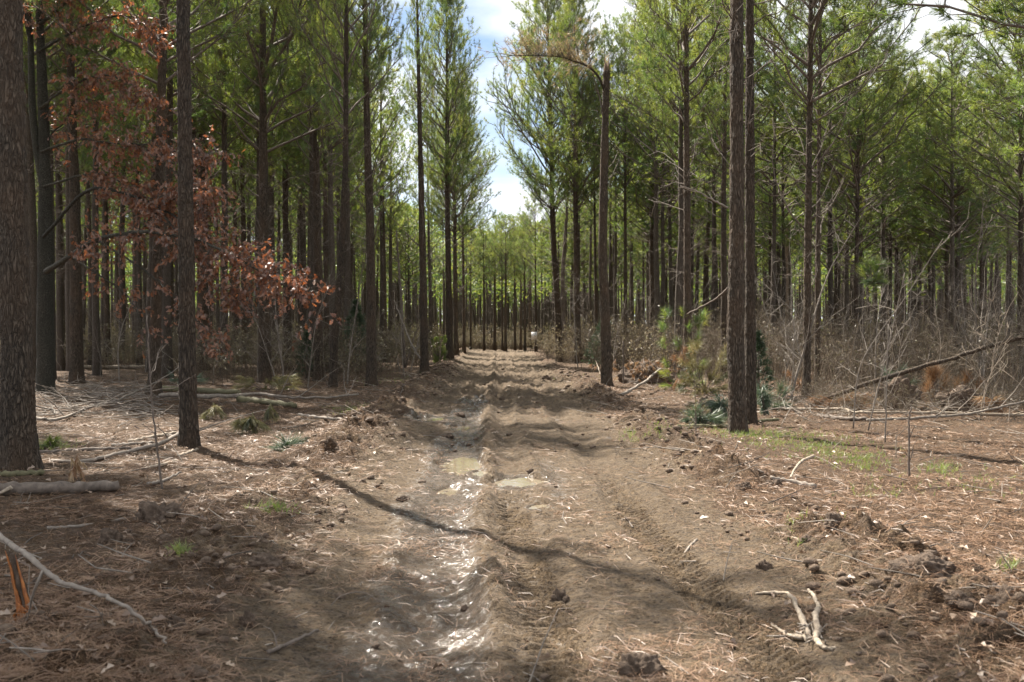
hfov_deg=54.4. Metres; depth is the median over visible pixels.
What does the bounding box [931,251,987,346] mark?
bare sapling
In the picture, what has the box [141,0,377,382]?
pine tree
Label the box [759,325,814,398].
sapling
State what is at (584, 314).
bare sapling
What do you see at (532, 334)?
notice sign
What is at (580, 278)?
pine tree
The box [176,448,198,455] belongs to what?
wood splinter
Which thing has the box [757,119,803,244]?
pine tree
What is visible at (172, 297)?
pine tree
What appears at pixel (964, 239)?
pine tree
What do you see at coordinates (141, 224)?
pine tree
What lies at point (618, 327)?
bare sapling
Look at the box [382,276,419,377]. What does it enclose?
bare sapling
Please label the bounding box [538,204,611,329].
pine tree
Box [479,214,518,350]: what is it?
pine tree
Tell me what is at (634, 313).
distant tree line
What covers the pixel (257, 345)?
bare sapling
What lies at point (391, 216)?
pine tree
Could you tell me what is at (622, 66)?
pine tree
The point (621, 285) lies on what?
pine tree
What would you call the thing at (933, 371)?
pine bough
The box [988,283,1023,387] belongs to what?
bare sapling
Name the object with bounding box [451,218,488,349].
pine tree
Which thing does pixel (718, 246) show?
pine tree
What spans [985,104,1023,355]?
pine tree
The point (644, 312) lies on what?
bare sapling
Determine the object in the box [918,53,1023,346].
pine tree
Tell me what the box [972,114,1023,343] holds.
pine tree
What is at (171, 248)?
pine tree
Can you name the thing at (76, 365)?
pine tree
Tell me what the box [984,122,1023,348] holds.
pine tree
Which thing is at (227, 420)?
fallen branch
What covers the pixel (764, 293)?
pine tree
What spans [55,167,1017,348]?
distant pine wood
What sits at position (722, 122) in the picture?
pine tree
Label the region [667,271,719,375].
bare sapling
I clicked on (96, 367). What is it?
pine tree
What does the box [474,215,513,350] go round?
pine tree
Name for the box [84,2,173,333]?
pine tree
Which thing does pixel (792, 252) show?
pine tree
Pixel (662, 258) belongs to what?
pine tree
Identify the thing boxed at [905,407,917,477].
sapling
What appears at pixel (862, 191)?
pine tree
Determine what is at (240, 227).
pine tree
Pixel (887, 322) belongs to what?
sapling
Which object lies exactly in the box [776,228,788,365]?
dead snag
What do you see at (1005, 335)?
bare sapling
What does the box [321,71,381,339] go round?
pine tree
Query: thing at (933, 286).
pine tree
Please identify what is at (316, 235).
pine tree
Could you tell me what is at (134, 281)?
pine tree
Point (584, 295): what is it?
pine tree
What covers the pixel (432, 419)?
puddle
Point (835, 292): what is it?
pine tree
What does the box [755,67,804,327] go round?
pine tree
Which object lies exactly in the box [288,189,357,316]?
pine tree
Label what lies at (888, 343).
bare sapling
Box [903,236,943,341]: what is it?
pine tree
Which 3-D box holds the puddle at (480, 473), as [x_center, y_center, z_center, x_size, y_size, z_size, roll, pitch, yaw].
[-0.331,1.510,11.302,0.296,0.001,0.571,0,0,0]
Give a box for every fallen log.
[0,469,44,476]
[0,480,119,495]
[84,365,144,368]
[162,385,240,393]
[236,395,296,407]
[678,418,779,427]
[816,413,868,420]
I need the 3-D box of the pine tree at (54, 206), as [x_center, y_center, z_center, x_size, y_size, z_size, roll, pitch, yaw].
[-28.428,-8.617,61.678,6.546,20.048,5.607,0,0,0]
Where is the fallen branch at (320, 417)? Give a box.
[297,413,341,419]
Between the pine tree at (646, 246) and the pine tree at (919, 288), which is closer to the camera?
the pine tree at (919, 288)
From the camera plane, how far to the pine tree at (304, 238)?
72.23 m
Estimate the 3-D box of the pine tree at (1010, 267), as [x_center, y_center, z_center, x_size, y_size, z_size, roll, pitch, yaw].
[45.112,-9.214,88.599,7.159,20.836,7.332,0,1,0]
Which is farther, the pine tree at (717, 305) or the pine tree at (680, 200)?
the pine tree at (717, 305)
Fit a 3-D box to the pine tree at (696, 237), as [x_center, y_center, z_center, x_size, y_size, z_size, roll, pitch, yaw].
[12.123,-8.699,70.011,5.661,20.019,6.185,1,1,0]
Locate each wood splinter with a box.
[141,459,178,468]
[146,471,181,484]
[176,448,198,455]
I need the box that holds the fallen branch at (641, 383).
[620,360,661,394]
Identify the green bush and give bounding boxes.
[431,334,447,362]
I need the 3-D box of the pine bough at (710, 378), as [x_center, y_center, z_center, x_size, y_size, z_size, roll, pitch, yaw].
[5.223,0.681,26.981,1.983,1.942,1.311,0,0,0]
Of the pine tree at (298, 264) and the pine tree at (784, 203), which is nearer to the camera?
the pine tree at (298, 264)
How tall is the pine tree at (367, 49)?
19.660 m
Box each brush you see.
[0,308,469,384]
[378,321,593,349]
[524,291,850,378]
[672,287,1023,396]
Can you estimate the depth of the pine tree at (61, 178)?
52.20 m
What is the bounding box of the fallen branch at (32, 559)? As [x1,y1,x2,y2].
[0,532,166,643]
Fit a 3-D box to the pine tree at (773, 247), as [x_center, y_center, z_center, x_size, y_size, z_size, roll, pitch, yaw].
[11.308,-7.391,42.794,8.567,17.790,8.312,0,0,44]
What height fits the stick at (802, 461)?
0.154 m
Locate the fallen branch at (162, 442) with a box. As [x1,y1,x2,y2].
[50,421,178,462]
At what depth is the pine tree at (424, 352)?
40.52 m
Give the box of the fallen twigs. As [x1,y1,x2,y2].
[0,351,1023,681]
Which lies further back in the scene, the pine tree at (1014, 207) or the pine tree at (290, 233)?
the pine tree at (290, 233)
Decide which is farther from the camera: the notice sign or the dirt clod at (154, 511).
the notice sign
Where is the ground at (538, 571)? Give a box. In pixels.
[0,345,1023,681]
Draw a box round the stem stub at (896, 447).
[895,435,896,457]
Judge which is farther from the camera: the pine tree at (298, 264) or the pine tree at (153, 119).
the pine tree at (298, 264)
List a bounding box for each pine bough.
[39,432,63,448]
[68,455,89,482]
[167,371,210,385]
[198,404,227,419]
[226,412,272,434]
[230,373,302,390]
[259,430,311,451]
[262,403,279,423]
[654,303,712,388]
[668,343,691,390]
[673,335,727,394]
[677,399,727,424]
[697,385,727,419]
[756,378,779,415]
[783,368,813,389]
[804,390,878,410]
[878,362,919,385]
[918,364,954,405]
[949,366,985,392]
[972,393,1008,412]
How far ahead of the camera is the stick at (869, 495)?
10.04 m
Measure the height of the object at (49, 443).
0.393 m
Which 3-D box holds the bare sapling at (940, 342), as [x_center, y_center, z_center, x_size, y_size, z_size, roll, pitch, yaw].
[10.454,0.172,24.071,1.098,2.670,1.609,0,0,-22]
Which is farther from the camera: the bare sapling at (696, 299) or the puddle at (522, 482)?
the bare sapling at (696, 299)
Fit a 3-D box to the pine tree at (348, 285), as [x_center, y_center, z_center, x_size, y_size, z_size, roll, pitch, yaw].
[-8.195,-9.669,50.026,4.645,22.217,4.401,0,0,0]
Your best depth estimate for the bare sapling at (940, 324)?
42.87 m
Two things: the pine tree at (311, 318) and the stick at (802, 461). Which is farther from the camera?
the pine tree at (311, 318)
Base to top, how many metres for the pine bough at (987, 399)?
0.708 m
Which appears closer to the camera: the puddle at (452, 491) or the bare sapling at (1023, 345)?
the puddle at (452, 491)
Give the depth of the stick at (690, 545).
7.70 m
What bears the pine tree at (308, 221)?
on the ground at (538, 571)
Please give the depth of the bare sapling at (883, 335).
31.21 m
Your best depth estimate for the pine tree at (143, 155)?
50.32 m
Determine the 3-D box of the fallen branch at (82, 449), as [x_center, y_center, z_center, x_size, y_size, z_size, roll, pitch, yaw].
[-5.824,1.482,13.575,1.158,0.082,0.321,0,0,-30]
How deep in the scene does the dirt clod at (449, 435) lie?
15.14 m
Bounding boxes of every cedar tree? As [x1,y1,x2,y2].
[294,331,312,378]
[338,294,365,370]
[582,321,618,366]
[756,328,776,394]
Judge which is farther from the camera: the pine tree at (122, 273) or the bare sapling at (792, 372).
the pine tree at (122, 273)
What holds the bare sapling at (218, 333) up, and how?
on the ground at (538, 571)
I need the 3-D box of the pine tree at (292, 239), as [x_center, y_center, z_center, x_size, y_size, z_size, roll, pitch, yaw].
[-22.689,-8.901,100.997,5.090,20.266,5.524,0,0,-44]
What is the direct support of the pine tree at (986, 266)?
on the ground at (538, 571)
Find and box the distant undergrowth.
[65,309,1015,353]
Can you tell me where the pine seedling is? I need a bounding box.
[679,375,710,433]
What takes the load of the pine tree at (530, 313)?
on the ground at (538, 571)
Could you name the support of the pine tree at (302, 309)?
on the ground at (538, 571)
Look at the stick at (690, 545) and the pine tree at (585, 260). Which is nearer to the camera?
the stick at (690, 545)
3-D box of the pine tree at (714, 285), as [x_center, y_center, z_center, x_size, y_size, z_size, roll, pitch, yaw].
[9.526,-6.824,47.948,7.433,16.508,6.674,0,1,0]
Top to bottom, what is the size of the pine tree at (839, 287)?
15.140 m
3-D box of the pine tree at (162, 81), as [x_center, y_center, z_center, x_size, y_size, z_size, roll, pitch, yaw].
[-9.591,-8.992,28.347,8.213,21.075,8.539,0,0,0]
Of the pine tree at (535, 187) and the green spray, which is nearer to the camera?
the green spray
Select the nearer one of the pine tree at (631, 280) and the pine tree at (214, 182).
the pine tree at (214, 182)
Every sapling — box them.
[83,302,114,376]
[98,274,150,380]
[113,315,195,488]
[113,318,126,364]
[141,298,161,371]
[196,279,234,382]
[221,270,290,381]
[231,306,277,372]
[246,228,303,384]
[278,267,340,388]
[316,224,386,383]
[378,282,411,371]
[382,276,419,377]
[392,256,444,369]
[552,272,587,368]
[565,284,598,362]
[581,278,617,344]
[611,280,637,372]
[612,282,644,360]
[612,329,651,383]
[625,276,657,353]
[664,284,710,335]
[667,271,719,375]
[744,258,798,373]
[755,222,841,392]
[756,252,822,362]
[758,176,901,399]
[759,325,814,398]
[779,282,811,383]
[779,295,801,393]
[785,288,813,377]
[828,300,852,379]
[832,316,917,441]
[836,315,867,374]
[838,204,969,428]
[841,267,882,381]
[848,255,918,390]
[854,284,886,382]
[855,264,932,430]
[856,297,909,375]
[859,246,909,363]
[877,312,895,370]
[879,323,895,383]
[880,246,941,382]
[881,300,918,368]
[883,245,927,369]
[894,298,956,345]
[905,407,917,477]
[913,171,1011,383]
[914,299,975,393]
[923,267,979,360]
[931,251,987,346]
[945,247,1017,384]
[947,311,965,352]
[950,274,967,369]
[952,292,1017,417]
[957,289,996,378]
[958,272,1014,371]
[963,262,1005,394]
[980,299,998,356]
[984,304,1022,373]
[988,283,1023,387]
[990,302,1018,378]
[992,269,1023,367]
[995,309,1023,333]
[997,263,1023,348]
[1010,307,1023,388]
[1011,302,1023,378]
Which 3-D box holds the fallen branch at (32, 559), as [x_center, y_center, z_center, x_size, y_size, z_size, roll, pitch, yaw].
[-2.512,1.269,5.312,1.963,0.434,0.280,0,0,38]
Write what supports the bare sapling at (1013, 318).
on the ground at (538, 571)
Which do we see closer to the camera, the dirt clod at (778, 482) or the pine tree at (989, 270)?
the dirt clod at (778, 482)
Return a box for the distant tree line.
[129,291,1016,324]
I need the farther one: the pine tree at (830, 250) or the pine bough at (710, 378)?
the pine tree at (830, 250)
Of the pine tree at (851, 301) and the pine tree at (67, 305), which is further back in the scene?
the pine tree at (851, 301)
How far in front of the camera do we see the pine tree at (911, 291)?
76.61 m
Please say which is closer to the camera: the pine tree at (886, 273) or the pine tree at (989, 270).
the pine tree at (886, 273)
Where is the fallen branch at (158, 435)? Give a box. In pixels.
[127,431,176,442]
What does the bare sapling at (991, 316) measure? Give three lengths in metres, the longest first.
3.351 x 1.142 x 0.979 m
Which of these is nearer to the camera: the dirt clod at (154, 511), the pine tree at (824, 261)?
the dirt clod at (154, 511)
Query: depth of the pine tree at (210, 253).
82.43 m
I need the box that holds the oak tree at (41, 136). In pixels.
[22,0,341,393]
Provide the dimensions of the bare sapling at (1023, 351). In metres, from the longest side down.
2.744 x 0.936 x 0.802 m
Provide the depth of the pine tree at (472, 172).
72.99 m
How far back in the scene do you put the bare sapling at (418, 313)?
46.17 m
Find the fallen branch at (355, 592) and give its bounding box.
[331,591,380,604]
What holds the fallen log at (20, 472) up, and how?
on the ground at (538, 571)
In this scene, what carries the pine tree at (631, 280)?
on the ground at (538, 571)
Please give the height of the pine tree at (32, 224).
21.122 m
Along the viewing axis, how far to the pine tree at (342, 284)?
99.74 m
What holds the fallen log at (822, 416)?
on the ground at (538, 571)
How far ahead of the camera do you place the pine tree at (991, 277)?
101.64 m
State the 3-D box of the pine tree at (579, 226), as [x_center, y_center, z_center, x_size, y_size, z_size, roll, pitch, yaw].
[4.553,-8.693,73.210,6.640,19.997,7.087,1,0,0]
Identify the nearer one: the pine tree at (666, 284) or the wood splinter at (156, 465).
the wood splinter at (156, 465)
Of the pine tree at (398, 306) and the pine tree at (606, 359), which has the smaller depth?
the pine tree at (606, 359)
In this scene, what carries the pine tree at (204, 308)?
on the ground at (538, 571)
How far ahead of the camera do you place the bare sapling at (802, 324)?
37.24 m
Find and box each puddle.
[420,417,443,420]
[438,488,457,495]
[440,457,481,474]
[454,425,469,430]
[472,471,491,476]
[495,478,547,486]
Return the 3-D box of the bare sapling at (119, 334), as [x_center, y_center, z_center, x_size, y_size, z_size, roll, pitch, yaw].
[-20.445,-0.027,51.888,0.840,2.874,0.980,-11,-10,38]
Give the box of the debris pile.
[588,351,681,384]
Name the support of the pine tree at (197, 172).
on the ground at (538, 571)
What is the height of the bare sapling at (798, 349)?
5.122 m
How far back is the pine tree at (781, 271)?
103.34 m
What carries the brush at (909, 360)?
on the ground at (538, 571)
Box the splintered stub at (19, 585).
[5,551,31,619]
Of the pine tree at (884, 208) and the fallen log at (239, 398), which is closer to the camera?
the fallen log at (239, 398)
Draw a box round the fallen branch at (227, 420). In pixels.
[199,408,268,430]
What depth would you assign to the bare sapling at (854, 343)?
32.20 m
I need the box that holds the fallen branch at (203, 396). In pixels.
[158,357,359,399]
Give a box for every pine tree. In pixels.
[0,0,43,470]
[22,0,138,381]
[23,0,134,379]
[23,0,137,279]
[23,0,147,383]
[23,0,269,394]
[34,3,107,370]
[34,5,139,370]
[34,162,63,293]
[35,0,151,374]
[35,99,113,359]
[35,158,101,239]
[35,183,65,244]
[36,49,132,365]
[36,150,127,300]
[37,184,100,335]
[37,201,99,292]
[53,4,141,364]
[53,7,151,364]
[53,54,145,360]
[53,115,141,302]
[54,193,100,297]
[80,167,126,358]
[82,176,128,278]
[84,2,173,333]
[85,1,174,364]
[91,4,150,363]
[96,0,282,377]
[98,6,239,371]
[99,24,177,350]
[99,182,128,339]
[101,129,148,356]
[102,7,209,364]
[110,174,175,355]
[112,124,220,334]
[112,209,147,309]
[114,0,250,245]
[117,175,148,249]
[121,0,259,367]
[122,0,288,369]
[133,5,272,300]
[135,123,196,336]
[140,74,245,284]
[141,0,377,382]
[141,122,212,356]
[152,0,205,447]
[167,0,277,374]
[174,0,308,302]
[195,172,246,342]
[196,130,255,332]
[197,11,292,363]
[197,34,281,357]
[208,171,247,267]
[210,199,240,328]
[212,182,256,309]
[217,138,294,356]
[218,10,308,364]
[219,204,254,340]
[220,178,254,329]
[227,66,296,223]
[230,3,341,364]
[230,194,291,340]
[236,16,322,369]
[239,145,288,307]
[246,129,308,333]
[249,30,354,346]
[251,54,333,361]
[266,0,343,376]
[266,0,368,381]
[268,4,378,369]
[271,7,388,263]
[274,137,335,327]
[274,181,295,257]
[274,183,307,334]
[274,209,296,276]
[275,172,308,337]
[278,0,388,371]
[280,0,405,387]
[280,156,352,288]
[281,161,307,261]
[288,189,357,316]
[291,102,379,352]
[296,205,335,328]
[307,123,375,328]
[319,14,413,363]
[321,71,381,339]
[321,197,365,333]
[322,0,425,385]
[325,0,394,357]
[334,122,389,319]
[334,193,386,332]
[335,204,400,326]
[349,19,414,360]
[350,198,415,332]
[351,103,401,292]
[356,106,423,342]
[356,202,427,347]
[357,133,404,361]
[365,203,444,330]
[374,203,418,337]
[375,200,467,342]
[380,0,462,372]
[394,0,485,357]
[400,102,444,351]
[403,76,505,355]
[425,111,497,353]
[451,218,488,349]
[468,216,497,350]
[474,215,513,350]
[475,13,625,385]
[477,0,617,362]
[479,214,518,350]
[482,211,527,351]
[503,215,531,350]
[504,193,557,351]
[506,213,538,349]
[507,214,541,350]
[514,0,643,363]
[518,217,547,348]
[530,211,593,328]
[538,101,614,301]
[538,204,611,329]
[549,206,597,326]
[555,151,585,358]
[560,23,647,342]
[562,204,608,331]
[564,95,619,341]
[566,205,598,330]
[569,203,621,323]
[570,98,644,328]
[571,132,613,334]
[580,195,644,307]
[581,201,644,322]
[582,6,665,354]
[582,134,629,334]
[583,0,702,340]
[584,0,703,333]
[589,90,631,321]
[596,0,729,374]
[598,229,636,324]
[607,93,645,334]
[608,102,717,362]
[608,130,703,297]
[611,209,667,328]
[612,60,707,323]
[612,212,645,332]
[614,103,678,280]
[616,145,677,309]
[618,135,674,324]
[620,189,673,323]
[621,101,675,322]
[624,0,757,386]
[628,0,799,377]
[628,37,777,368]
[632,0,729,352]
[644,245,668,314]
[655,0,867,371]
[659,107,729,315]
[664,225,677,312]
[665,91,717,310]
[665,206,718,323]
[666,92,720,247]
[673,0,814,274]
[673,175,720,282]
[675,147,720,323]
[676,6,744,342]
[686,0,814,424]
[691,114,798,309]
[694,0,919,399]
[695,156,728,327]
[699,0,785,434]
[700,187,729,305]
[701,79,795,322]
[701,202,727,286]
[708,53,852,357]
[716,130,798,314]
[726,157,802,307]
[727,52,816,333]
[727,151,789,326]
[744,0,890,389]
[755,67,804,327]
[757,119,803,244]
[758,191,798,328]
[761,128,813,319]
[765,12,939,368]
[766,0,977,373]
[766,187,803,282]
[768,42,973,369]
[769,86,904,359]
[776,143,814,283]
[780,241,801,319]
[784,19,948,355]
[786,182,826,332]
[788,179,876,354]
[795,102,885,312]
[812,88,865,336]
[814,178,866,332]
[815,173,894,325]
[825,75,978,362]
[832,89,944,355]
[834,0,1023,72]
[850,244,852,339]
[861,84,1023,359]
[864,243,894,335]
[867,59,1018,351]
[868,226,900,306]
[869,16,1023,372]
[873,175,944,355]
[876,236,943,322]
[885,82,994,340]
[892,244,907,333]
[899,108,924,350]
[899,223,909,340]
[899,255,924,333]
[900,0,1023,379]
[900,101,971,346]
[903,62,933,337]
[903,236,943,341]
[907,229,1013,326]
[909,133,1016,319]
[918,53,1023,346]
[924,166,1016,338]
[925,81,962,352]
[931,97,1017,330]
[948,0,1023,244]
[963,257,977,330]
[969,214,1006,322]
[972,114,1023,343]
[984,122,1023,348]
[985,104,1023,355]
[987,129,1023,351]
[988,224,1004,335]
[988,234,1016,329]
[993,251,1017,304]
[998,71,1023,300]
[1004,1,1023,39]
[1004,145,1023,326]
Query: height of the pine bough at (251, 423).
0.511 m
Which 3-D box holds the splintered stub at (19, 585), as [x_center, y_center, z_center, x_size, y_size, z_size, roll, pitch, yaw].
[-2.719,1.387,5.512,0.169,0.456,0.104,0,0,0]
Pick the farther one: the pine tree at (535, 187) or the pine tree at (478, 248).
the pine tree at (478, 248)
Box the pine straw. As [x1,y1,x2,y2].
[0,374,1023,681]
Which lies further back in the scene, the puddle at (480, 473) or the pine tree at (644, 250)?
the pine tree at (644, 250)
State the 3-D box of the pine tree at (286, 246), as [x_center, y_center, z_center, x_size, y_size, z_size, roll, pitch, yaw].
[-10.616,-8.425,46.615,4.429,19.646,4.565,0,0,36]
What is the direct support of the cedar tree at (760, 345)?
on the ground at (538, 571)
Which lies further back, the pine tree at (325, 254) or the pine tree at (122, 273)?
the pine tree at (122, 273)
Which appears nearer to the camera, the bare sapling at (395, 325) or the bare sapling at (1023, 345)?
the bare sapling at (1023, 345)
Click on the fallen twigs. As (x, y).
(28, 583)
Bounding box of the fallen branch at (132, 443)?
[111,441,153,446]
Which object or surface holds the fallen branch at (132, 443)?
on the ground at (538, 571)
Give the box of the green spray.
[756,377,796,409]
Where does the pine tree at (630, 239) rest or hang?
on the ground at (538, 571)
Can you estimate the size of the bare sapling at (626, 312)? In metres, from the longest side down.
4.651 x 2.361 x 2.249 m
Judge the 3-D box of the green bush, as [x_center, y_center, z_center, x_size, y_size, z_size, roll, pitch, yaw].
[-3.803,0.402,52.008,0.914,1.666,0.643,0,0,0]
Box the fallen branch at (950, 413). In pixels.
[757,407,1023,418]
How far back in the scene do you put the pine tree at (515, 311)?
107.49 m
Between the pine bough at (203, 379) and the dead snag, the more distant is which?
the dead snag
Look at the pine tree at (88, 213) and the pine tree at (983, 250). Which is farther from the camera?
the pine tree at (983, 250)
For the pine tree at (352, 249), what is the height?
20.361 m
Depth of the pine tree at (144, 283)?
76.02 m
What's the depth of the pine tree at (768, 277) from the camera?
55.31 m
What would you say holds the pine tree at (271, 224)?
on the ground at (538, 571)
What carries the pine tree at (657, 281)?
on the ground at (538, 571)
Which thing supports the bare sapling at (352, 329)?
on the ground at (538, 571)
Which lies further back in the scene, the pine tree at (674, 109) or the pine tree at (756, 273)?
the pine tree at (756, 273)
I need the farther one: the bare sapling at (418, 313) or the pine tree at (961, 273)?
the pine tree at (961, 273)
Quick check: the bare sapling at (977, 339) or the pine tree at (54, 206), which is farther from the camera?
the pine tree at (54, 206)
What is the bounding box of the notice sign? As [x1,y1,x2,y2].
[531,332,536,338]
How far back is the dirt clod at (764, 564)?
6.77 m
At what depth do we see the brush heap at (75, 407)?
22.23 m
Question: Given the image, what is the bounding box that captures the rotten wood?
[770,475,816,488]
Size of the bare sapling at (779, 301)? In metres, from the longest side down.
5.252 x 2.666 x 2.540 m
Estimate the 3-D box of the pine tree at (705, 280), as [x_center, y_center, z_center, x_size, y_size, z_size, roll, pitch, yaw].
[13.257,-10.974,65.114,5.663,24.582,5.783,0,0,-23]
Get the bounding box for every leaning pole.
[394,300,419,358]
[804,335,1023,406]
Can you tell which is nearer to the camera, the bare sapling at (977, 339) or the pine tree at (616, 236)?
the bare sapling at (977, 339)
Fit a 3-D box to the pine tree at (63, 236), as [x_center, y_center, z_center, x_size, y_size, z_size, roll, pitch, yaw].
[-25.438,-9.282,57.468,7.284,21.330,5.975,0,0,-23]
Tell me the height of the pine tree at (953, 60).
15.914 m
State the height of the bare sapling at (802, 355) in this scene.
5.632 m
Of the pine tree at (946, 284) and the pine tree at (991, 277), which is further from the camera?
the pine tree at (991, 277)
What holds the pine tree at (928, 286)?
on the ground at (538, 571)
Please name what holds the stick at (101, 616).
on the ground at (538, 571)
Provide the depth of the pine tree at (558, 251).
89.45 m
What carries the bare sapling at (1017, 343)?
on the ground at (538, 571)
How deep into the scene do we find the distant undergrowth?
98.59 m
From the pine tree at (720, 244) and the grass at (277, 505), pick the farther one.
the pine tree at (720, 244)
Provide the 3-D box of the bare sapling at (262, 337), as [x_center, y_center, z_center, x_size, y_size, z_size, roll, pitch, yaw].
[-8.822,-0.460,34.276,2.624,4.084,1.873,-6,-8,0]
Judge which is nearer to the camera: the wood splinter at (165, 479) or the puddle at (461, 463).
the wood splinter at (165, 479)
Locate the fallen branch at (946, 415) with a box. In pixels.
[866,372,1023,420]
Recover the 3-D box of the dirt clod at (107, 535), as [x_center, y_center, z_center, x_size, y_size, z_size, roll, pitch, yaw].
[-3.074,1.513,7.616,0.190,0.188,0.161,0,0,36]
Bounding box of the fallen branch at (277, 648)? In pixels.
[263,626,318,653]
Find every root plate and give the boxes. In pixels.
[873,369,922,408]
[936,382,983,411]
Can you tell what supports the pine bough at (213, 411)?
on the ground at (538, 571)
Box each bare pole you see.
[393,230,409,367]
[405,324,419,366]
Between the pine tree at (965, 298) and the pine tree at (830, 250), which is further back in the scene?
the pine tree at (965, 298)
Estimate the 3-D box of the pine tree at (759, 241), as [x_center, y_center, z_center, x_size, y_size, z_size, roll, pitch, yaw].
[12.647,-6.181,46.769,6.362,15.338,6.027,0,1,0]
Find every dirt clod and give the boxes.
[98,527,122,544]
[133,500,183,523]
[164,613,189,633]
[203,595,232,613]
[238,609,256,627]
[247,552,284,570]
[395,495,409,501]
[441,432,453,438]
[453,412,465,416]
[460,604,468,611]
[540,375,550,379]
[549,587,569,602]
[616,652,666,678]
[684,395,714,409]
[735,482,750,491]
[755,559,772,569]
[765,479,782,487]
[797,534,814,542]
[823,512,841,532]
[886,552,957,578]
[943,590,974,605]
[980,583,1016,608]
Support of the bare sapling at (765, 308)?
on the ground at (538, 571)
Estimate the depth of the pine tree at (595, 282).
60.88 m
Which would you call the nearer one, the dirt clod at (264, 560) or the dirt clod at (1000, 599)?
the dirt clod at (1000, 599)
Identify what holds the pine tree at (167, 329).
on the ground at (538, 571)
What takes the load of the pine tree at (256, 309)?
on the ground at (538, 571)
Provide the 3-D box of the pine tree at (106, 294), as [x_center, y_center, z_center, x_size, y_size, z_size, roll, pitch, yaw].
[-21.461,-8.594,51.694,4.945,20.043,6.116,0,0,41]
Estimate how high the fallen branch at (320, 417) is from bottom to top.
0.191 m
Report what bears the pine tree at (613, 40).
on the ground at (538, 571)
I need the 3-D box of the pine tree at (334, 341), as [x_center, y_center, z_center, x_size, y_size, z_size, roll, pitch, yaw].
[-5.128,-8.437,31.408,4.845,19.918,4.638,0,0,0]
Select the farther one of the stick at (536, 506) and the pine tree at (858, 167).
the pine tree at (858, 167)
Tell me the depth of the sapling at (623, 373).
32.99 m
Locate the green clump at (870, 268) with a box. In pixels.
[854,252,893,288]
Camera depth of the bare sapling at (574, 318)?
49.98 m
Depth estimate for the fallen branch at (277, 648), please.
5.16 m
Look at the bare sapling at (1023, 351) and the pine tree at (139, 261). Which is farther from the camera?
the pine tree at (139, 261)
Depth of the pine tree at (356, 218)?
79.04 m
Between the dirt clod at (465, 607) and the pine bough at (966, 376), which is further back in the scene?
the pine bough at (966, 376)
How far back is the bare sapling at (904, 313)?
28.50 m
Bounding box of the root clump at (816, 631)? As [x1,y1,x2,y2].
[755,588,835,650]
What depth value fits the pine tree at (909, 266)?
92.39 m
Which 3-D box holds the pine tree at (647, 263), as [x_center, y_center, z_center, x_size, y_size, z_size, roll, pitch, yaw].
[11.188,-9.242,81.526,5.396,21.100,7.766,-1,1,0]
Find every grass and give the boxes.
[39,372,1022,573]
[780,363,1023,419]
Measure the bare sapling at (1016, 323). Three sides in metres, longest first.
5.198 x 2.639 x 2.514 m
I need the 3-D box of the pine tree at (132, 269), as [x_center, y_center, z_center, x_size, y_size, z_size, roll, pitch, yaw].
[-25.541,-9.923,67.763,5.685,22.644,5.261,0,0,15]
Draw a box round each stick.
[47,517,125,528]
[55,603,105,645]
[529,505,549,508]
[684,539,697,551]
[693,449,763,472]
[789,455,814,478]
[856,494,884,497]
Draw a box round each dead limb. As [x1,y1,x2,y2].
[680,185,727,208]
[687,287,727,313]
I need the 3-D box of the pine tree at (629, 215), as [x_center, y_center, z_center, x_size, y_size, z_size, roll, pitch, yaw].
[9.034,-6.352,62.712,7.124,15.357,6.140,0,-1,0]
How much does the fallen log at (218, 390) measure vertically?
0.227 m
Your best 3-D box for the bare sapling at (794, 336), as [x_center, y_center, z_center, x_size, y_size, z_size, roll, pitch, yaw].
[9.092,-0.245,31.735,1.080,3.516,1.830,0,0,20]
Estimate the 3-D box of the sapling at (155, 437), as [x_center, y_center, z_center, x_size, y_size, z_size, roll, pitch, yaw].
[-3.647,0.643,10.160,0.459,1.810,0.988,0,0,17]
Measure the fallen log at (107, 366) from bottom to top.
0.235 m
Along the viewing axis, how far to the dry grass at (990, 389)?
21.75 m
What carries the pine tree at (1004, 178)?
on the ground at (538, 571)
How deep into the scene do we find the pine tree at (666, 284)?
102.89 m
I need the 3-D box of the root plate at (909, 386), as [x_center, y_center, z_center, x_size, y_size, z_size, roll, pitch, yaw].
[8.549,1.165,22.021,1.052,1.171,0.658,0,0,0]
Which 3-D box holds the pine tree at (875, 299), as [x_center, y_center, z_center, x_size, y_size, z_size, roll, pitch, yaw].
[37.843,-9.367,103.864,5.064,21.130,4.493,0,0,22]
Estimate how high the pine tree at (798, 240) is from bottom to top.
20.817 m
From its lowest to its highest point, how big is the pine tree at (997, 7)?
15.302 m
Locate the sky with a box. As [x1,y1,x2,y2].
[55,0,1023,326]
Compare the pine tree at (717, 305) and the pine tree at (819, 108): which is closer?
the pine tree at (819, 108)
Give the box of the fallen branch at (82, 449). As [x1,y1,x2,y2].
[40,446,130,453]
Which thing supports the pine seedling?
on the ground at (538, 571)
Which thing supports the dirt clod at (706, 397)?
on the ground at (538, 571)
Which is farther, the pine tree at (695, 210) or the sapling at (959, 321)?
the pine tree at (695, 210)
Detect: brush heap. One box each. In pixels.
[34,359,204,419]
[757,360,1023,425]
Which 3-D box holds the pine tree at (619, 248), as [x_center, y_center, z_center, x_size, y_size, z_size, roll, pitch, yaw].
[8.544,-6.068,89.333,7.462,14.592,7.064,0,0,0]
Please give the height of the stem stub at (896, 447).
0.308 m
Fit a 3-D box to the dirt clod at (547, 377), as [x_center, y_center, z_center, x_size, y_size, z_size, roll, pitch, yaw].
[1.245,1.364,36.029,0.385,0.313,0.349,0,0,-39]
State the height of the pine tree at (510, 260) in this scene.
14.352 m
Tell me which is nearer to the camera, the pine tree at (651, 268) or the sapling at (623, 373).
the sapling at (623, 373)

